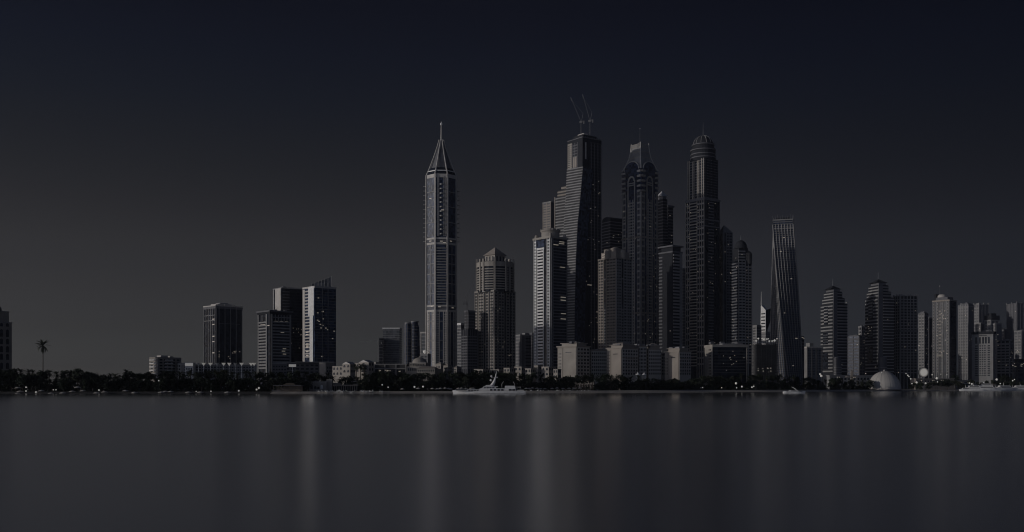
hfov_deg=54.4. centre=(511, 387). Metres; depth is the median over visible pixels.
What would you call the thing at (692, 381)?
broadleaf tree
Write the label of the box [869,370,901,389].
dome pavilion
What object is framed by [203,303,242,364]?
office tower
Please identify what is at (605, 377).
broadleaf tree
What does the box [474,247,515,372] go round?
apartment tower
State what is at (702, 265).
domed skyscraper
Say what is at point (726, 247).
stone tower
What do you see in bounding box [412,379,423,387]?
broadleaf tree
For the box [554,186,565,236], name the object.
curved tower
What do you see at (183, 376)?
broadleaf tree
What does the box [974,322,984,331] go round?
pale tower
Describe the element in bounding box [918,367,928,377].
floodlight mast
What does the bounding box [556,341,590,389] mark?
hotel block
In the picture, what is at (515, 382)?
broadleaf tree
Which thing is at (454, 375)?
broadleaf tree
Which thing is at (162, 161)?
sky
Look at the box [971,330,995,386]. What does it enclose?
front tower
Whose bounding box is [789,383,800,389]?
broadleaf tree
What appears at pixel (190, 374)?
palm tree
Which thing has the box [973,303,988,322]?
pale tower
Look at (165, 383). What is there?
broadleaf tree
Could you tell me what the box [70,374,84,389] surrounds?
broadleaf tree
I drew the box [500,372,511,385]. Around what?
broadleaf tree
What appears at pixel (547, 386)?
broadleaf tree
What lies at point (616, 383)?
broadleaf tree
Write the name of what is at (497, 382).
broadleaf tree
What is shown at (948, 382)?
broadleaf tree
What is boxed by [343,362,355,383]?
white house
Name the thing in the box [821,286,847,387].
stepped tower
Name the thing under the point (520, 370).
white house
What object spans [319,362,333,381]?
stone pavilion
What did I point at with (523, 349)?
slab tower
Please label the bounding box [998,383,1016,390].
moored yacht
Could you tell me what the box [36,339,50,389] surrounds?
palm tree
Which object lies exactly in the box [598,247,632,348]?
beige tower
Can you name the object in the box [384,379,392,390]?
broadleaf tree
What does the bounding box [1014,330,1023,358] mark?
broad tower
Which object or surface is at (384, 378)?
broadleaf tree
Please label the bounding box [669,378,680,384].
broadleaf tree
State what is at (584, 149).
tallest tower
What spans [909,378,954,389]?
promenade building
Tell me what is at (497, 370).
white house
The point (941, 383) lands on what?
broadleaf tree
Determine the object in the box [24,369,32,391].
palm tree
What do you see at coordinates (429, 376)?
broadleaf tree
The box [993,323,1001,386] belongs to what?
thin tower
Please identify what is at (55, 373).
palm tree
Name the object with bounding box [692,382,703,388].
broadleaf tree
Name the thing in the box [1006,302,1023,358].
broad tower
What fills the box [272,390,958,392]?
beach
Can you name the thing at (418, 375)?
broadleaf tree
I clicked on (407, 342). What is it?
round tower
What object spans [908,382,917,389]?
broadleaf tree
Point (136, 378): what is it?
broadleaf tree
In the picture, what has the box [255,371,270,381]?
broadleaf tree
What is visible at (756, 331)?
apartment block
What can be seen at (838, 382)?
broadleaf tree
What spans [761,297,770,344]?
sail tower
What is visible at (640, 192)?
crowned tower
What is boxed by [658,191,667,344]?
dark tower
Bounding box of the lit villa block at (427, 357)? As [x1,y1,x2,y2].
[420,350,430,365]
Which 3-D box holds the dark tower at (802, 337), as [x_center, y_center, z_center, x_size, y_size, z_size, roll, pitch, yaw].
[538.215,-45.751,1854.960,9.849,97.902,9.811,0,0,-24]
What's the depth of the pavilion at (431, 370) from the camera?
881.22 m
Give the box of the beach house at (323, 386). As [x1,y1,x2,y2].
[309,379,332,390]
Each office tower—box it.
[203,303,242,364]
[256,309,292,383]
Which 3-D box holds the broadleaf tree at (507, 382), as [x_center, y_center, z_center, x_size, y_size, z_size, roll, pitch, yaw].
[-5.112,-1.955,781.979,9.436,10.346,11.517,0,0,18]
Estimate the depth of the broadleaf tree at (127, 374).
734.54 m
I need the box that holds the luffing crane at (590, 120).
[582,94,592,132]
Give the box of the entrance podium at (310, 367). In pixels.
[273,362,335,388]
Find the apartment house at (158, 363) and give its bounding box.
[149,355,180,386]
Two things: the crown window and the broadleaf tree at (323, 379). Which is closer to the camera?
the broadleaf tree at (323, 379)
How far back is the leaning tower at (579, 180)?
1545.06 m
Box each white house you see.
[332,366,342,382]
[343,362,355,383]
[359,360,373,381]
[474,369,489,386]
[490,369,503,372]
[504,368,515,385]
[514,367,526,381]
[525,368,535,389]
[534,365,542,382]
[542,367,555,381]
[553,369,560,379]
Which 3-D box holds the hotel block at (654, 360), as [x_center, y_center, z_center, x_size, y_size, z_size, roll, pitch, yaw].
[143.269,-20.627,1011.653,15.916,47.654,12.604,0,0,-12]
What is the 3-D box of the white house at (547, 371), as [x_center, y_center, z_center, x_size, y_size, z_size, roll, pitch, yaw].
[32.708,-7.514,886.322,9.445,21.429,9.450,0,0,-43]
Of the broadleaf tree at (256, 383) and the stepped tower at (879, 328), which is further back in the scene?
the stepped tower at (879, 328)
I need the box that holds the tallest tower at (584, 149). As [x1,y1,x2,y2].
[567,133,601,349]
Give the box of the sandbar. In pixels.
[714,392,769,392]
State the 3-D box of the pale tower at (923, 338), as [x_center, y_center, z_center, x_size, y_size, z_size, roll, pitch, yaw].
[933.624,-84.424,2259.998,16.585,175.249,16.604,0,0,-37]
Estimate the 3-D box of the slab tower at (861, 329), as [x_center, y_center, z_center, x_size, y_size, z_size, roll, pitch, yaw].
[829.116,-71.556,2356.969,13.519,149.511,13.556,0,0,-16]
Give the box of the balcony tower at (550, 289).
[533,228,568,368]
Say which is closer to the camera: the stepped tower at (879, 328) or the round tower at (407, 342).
the round tower at (407, 342)
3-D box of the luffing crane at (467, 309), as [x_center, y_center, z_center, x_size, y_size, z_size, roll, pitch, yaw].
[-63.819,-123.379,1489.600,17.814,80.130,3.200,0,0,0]
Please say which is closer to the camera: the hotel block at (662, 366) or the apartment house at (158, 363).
the hotel block at (662, 366)
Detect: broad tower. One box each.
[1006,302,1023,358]
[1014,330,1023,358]
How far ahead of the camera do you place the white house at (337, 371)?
904.53 m
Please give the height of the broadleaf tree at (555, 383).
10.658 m
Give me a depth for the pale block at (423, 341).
1702.64 m
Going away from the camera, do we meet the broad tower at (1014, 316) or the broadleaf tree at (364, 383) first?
the broadleaf tree at (364, 383)
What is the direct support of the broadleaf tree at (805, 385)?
on the beach
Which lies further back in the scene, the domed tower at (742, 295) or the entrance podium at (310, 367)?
the domed tower at (742, 295)
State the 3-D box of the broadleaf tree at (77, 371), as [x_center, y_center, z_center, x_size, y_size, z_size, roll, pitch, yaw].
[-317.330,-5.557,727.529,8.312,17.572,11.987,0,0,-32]
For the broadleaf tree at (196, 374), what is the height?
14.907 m
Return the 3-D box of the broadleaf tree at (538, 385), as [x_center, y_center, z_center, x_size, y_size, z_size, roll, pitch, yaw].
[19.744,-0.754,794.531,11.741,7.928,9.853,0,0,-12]
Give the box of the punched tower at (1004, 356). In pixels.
[996,339,1012,386]
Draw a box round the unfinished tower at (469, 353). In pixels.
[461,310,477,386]
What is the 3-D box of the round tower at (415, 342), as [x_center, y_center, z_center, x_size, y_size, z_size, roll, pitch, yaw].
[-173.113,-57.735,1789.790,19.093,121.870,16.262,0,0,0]
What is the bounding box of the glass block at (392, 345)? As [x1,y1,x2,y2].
[382,328,401,363]
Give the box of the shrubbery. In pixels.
[0,384,873,391]
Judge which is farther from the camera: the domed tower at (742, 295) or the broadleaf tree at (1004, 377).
the domed tower at (742, 295)
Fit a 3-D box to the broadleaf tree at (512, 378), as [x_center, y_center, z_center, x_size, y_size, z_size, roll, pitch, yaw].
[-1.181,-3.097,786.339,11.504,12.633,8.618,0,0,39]
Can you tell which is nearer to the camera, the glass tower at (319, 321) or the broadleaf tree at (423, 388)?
the broadleaf tree at (423, 388)
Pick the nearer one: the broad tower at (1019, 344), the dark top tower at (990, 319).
the broad tower at (1019, 344)
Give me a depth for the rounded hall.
1128.08 m
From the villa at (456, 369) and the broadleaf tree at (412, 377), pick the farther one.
the villa at (456, 369)
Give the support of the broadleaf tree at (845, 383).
on the ground
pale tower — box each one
[918,311,928,377]
[958,302,973,379]
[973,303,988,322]
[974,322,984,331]
[1002,328,1005,339]
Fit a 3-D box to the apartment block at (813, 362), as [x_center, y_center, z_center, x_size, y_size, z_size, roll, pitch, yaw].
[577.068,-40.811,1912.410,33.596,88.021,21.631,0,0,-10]
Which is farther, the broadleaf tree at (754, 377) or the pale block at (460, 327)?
the pale block at (460, 327)
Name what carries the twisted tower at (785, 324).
on the ground
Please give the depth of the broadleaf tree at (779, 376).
1013.90 m
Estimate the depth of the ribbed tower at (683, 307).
1701.01 m
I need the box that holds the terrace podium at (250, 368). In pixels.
[181,364,256,387]
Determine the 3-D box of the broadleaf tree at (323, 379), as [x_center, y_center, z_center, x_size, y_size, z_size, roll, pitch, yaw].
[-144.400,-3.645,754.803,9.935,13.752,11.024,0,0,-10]
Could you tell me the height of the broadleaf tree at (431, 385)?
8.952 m
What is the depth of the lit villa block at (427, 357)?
1001.69 m
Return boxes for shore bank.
[0,392,271,392]
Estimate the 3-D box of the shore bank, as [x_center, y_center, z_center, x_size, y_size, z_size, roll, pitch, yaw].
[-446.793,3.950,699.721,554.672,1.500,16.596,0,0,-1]
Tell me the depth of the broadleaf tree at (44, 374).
729.10 m
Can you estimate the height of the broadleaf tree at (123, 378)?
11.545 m
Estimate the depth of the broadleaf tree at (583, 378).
840.70 m
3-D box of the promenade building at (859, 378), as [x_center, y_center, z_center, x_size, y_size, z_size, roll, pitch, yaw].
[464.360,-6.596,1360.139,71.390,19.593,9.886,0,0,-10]
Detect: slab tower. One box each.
[378,338,382,363]
[516,333,531,367]
[529,333,533,367]
[847,335,864,374]
[858,325,864,336]
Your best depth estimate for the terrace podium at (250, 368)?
1112.14 m
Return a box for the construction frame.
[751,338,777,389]
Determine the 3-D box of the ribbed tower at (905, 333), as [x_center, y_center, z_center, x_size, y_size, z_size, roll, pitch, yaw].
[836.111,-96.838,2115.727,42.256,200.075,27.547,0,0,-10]
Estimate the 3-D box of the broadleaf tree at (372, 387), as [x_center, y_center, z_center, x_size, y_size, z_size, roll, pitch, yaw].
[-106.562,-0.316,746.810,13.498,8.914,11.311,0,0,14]
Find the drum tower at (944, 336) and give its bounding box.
[932,286,956,377]
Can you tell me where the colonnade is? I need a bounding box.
[332,383,359,390]
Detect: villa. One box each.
[436,362,445,389]
[443,364,451,388]
[452,365,461,389]
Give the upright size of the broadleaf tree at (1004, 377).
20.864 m
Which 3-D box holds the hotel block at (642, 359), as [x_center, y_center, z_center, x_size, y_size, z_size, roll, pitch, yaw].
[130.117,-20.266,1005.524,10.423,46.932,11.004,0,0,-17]
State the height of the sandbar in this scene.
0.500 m
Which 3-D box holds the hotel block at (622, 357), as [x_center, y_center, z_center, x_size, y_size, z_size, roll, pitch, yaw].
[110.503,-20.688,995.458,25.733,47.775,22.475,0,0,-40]
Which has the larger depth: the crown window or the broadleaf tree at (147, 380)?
the crown window
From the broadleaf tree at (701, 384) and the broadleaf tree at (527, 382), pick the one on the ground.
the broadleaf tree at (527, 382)
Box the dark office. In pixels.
[1012,358,1023,386]
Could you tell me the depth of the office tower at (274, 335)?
1229.42 m
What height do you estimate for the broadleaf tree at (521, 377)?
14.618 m
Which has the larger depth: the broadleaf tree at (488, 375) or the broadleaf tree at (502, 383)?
the broadleaf tree at (488, 375)
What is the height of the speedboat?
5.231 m
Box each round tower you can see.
[404,322,411,365]
[411,321,419,360]
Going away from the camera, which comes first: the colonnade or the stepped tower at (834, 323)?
the colonnade
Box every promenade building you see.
[826,375,872,389]
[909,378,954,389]
[954,380,971,389]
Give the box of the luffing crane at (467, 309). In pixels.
[463,280,474,331]
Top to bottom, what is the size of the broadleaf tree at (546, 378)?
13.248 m
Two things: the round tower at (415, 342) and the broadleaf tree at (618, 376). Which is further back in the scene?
the round tower at (415, 342)
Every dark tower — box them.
[602,215,621,252]
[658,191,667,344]
[658,245,682,352]
[667,205,673,245]
[801,336,803,381]
[928,316,932,377]
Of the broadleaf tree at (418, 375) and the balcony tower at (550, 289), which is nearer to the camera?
the broadleaf tree at (418, 375)
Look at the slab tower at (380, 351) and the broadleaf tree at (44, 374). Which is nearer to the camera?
the broadleaf tree at (44, 374)
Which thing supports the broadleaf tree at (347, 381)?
on the ground
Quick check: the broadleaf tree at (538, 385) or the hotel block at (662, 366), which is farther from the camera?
the hotel block at (662, 366)
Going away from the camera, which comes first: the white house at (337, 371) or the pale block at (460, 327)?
the white house at (337, 371)
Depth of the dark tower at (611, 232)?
1697.59 m
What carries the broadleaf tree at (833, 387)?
on the beach
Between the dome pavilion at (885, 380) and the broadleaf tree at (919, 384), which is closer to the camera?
the dome pavilion at (885, 380)
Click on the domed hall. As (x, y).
(418, 362)
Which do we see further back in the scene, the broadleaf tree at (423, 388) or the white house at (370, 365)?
the white house at (370, 365)
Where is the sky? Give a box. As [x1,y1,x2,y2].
[0,0,1023,386]
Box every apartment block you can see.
[753,325,760,344]
[804,343,822,388]
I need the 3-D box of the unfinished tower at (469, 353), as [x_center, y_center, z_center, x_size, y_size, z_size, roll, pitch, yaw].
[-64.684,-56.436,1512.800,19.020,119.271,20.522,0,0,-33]
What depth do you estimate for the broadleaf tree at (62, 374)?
736.12 m
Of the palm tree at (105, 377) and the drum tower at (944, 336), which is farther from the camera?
the drum tower at (944, 336)
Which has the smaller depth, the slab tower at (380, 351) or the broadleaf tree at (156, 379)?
the broadleaf tree at (156, 379)
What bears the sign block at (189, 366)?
on the ground
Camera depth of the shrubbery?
744.90 m
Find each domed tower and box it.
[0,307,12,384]
[732,240,751,388]
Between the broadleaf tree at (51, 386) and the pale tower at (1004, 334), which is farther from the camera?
the pale tower at (1004, 334)
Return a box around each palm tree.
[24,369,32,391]
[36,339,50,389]
[53,371,59,378]
[94,374,110,391]
[186,369,193,391]
[352,364,358,383]
[357,363,362,388]
[361,364,367,379]
[420,372,426,390]
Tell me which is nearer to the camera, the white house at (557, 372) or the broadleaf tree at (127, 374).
the broadleaf tree at (127, 374)
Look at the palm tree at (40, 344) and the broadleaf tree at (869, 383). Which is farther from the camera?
the broadleaf tree at (869, 383)
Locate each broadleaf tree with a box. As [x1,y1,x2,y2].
[12,373,29,387]
[37,370,49,378]
[46,378,57,391]
[59,370,69,391]
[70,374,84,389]
[72,368,83,376]
[115,376,127,388]
[122,371,135,379]
[133,373,143,380]
[138,372,150,379]
[142,378,152,389]
[151,373,160,381]
[157,378,169,390]
[180,372,191,379]
[192,371,201,391]
[250,380,260,391]
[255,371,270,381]
[286,370,299,379]
[316,375,327,381]
[337,376,353,384]
[357,378,374,390]
[363,381,378,390]
[376,371,394,380]
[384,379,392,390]
[396,372,409,379]
[403,381,415,390]
[405,374,416,384]
[409,373,423,380]
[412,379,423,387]
[417,381,429,389]
[422,380,436,390]
[424,373,438,383]
[449,372,460,378]
[449,378,464,389]
[459,377,469,389]
[469,380,482,387]
[471,370,483,379]
[479,372,494,380]
[481,377,496,385]
[491,377,499,387]
[498,378,505,387]
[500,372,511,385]
[500,378,511,386]
[506,375,516,385]
[512,379,521,385]
[517,378,532,390]
[518,373,527,382]
[525,373,535,381]
[532,382,544,390]
[542,375,552,382]
[543,382,551,390]
[547,378,558,390]
[554,381,566,390]
[559,376,569,383]
[565,375,574,389]
[571,375,580,382]
[575,375,590,389]
[600,374,609,389]
[611,374,622,385]
[611,380,622,389]
[619,376,629,382]
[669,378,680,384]
[687,378,698,384]
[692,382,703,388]
[750,375,759,388]
[775,374,782,381]
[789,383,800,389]
[801,381,810,387]
[805,377,816,383]
[828,378,836,385]
[829,384,835,389]
[834,378,842,385]
[841,381,848,387]
[865,380,874,389]
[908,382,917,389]
[915,382,923,389]
[925,383,932,389]
[938,380,945,389]
[942,379,951,389]
[956,382,966,388]
[999,375,1007,383]
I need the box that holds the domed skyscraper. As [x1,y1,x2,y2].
[684,134,720,388]
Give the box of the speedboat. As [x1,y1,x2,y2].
[783,388,805,392]
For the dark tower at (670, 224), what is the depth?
1717.14 m
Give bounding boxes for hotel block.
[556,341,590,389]
[590,348,606,389]
[605,342,639,389]
[634,344,647,379]
[646,343,662,382]
[661,353,664,379]
[663,347,691,389]
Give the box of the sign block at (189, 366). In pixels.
[185,363,195,383]
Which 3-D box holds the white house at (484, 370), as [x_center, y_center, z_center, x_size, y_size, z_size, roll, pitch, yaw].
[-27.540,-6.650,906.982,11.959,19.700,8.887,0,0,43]
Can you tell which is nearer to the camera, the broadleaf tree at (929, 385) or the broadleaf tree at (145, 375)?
the broadleaf tree at (145, 375)
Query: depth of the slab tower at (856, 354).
2258.49 m
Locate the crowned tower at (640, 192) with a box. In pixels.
[621,142,658,345]
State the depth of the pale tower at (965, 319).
2307.58 m
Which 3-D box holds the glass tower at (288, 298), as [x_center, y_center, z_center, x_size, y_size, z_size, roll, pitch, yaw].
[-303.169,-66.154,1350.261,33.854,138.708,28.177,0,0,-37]
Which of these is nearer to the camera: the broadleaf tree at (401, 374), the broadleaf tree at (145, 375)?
the broadleaf tree at (145, 375)
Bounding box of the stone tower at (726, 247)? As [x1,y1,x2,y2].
[720,226,732,343]
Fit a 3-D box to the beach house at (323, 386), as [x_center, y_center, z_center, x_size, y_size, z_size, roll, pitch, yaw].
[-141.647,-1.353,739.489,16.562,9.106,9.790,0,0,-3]
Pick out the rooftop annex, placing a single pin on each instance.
(179, 366)
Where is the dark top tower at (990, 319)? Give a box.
[984,313,999,330]
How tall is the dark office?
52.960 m
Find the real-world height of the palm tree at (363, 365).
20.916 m
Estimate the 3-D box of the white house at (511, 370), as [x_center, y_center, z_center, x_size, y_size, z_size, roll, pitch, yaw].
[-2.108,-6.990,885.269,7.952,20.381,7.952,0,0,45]
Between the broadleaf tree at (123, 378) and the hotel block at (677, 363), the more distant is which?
the hotel block at (677, 363)
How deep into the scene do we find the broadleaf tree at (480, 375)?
781.24 m
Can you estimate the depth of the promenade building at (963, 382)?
1331.63 m
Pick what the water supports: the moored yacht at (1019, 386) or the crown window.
the moored yacht at (1019, 386)
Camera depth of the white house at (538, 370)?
906.26 m
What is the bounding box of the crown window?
[536,240,543,247]
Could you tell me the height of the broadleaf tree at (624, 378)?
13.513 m
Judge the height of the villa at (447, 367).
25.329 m
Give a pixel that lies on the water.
(894, 461)
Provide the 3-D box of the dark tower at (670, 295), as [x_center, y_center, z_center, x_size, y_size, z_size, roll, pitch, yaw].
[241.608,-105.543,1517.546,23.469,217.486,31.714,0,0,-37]
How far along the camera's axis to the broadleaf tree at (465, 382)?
761.22 m
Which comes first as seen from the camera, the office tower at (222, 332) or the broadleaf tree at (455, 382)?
the broadleaf tree at (455, 382)
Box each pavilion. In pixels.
[272,383,303,391]
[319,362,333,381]
[417,366,441,388]
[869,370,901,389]
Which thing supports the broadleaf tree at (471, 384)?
on the ground
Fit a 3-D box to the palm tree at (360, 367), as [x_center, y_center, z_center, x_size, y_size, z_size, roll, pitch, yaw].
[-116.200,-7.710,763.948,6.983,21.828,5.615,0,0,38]
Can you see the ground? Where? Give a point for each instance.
(231, 391)
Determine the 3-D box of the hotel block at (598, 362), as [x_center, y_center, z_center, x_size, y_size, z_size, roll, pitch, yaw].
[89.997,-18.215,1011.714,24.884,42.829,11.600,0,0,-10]
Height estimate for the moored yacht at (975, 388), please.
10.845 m
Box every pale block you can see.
[420,332,425,353]
[457,323,463,366]
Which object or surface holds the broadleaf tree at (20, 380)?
on the ground
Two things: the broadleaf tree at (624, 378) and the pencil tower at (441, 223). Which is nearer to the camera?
the broadleaf tree at (624, 378)
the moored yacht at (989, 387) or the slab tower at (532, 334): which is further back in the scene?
the slab tower at (532, 334)
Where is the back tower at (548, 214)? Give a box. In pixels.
[542,201,553,228]
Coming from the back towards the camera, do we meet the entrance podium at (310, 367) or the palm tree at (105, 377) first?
the entrance podium at (310, 367)
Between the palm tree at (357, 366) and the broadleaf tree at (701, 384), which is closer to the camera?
the palm tree at (357, 366)
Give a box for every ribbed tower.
[682,268,684,346]
[893,294,917,388]
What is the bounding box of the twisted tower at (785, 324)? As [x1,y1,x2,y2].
[770,214,802,388]
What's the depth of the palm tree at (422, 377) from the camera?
772.26 m
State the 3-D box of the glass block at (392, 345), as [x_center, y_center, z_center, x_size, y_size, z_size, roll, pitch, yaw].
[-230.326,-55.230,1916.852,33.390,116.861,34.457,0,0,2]
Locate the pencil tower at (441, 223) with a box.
[423,122,459,366]
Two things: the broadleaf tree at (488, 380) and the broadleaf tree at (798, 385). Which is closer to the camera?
the broadleaf tree at (488, 380)
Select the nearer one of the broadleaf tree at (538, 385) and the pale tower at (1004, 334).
the broadleaf tree at (538, 385)
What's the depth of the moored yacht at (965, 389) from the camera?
1229.80 m
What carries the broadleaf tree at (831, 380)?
on the ground
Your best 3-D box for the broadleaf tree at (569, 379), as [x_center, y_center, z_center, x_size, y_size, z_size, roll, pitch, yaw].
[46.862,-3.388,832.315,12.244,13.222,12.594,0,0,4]
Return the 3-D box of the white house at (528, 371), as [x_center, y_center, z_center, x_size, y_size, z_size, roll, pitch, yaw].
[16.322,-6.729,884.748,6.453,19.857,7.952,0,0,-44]
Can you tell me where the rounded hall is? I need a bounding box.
[272,362,286,388]
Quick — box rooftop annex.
[177,363,184,389]
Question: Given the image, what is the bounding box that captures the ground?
[0,387,909,391]
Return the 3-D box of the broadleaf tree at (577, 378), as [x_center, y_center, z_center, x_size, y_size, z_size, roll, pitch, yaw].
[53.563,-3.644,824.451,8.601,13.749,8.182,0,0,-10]
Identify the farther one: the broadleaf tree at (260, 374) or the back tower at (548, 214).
the back tower at (548, 214)
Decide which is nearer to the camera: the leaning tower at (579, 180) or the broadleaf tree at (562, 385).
the broadleaf tree at (562, 385)
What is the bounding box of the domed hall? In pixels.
[407,356,429,375]
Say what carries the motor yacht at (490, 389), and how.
on the water
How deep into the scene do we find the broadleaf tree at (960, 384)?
1272.95 m
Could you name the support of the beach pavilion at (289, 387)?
on the ground
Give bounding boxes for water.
[0,391,1023,531]
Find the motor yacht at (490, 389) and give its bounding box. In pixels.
[452,371,525,393]
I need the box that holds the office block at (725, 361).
[704,342,747,389]
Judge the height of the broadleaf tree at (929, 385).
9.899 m
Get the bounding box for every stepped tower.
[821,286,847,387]
[865,279,893,374]
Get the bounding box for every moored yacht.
[959,386,972,390]
[961,384,986,390]
[978,381,1000,390]
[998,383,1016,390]
[1013,385,1023,390]
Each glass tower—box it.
[273,287,302,361]
[302,276,336,365]
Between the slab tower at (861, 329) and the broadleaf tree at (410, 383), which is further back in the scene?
the slab tower at (861, 329)
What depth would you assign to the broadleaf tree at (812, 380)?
1052.22 m
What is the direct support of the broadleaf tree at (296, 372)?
on the ground
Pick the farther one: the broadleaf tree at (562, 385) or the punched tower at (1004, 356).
the punched tower at (1004, 356)
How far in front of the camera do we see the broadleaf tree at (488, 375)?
794.17 m
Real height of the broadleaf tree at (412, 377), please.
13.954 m
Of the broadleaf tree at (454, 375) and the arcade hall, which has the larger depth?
the arcade hall
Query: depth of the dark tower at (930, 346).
2350.83 m
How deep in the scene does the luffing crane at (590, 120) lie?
1584.55 m
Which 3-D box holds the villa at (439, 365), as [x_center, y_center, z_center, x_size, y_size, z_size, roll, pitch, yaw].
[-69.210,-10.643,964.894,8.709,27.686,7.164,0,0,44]
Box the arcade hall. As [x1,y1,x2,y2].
[374,364,409,377]
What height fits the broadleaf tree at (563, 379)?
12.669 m
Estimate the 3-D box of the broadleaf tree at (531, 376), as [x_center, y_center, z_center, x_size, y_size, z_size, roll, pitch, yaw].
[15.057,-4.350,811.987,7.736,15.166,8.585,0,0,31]

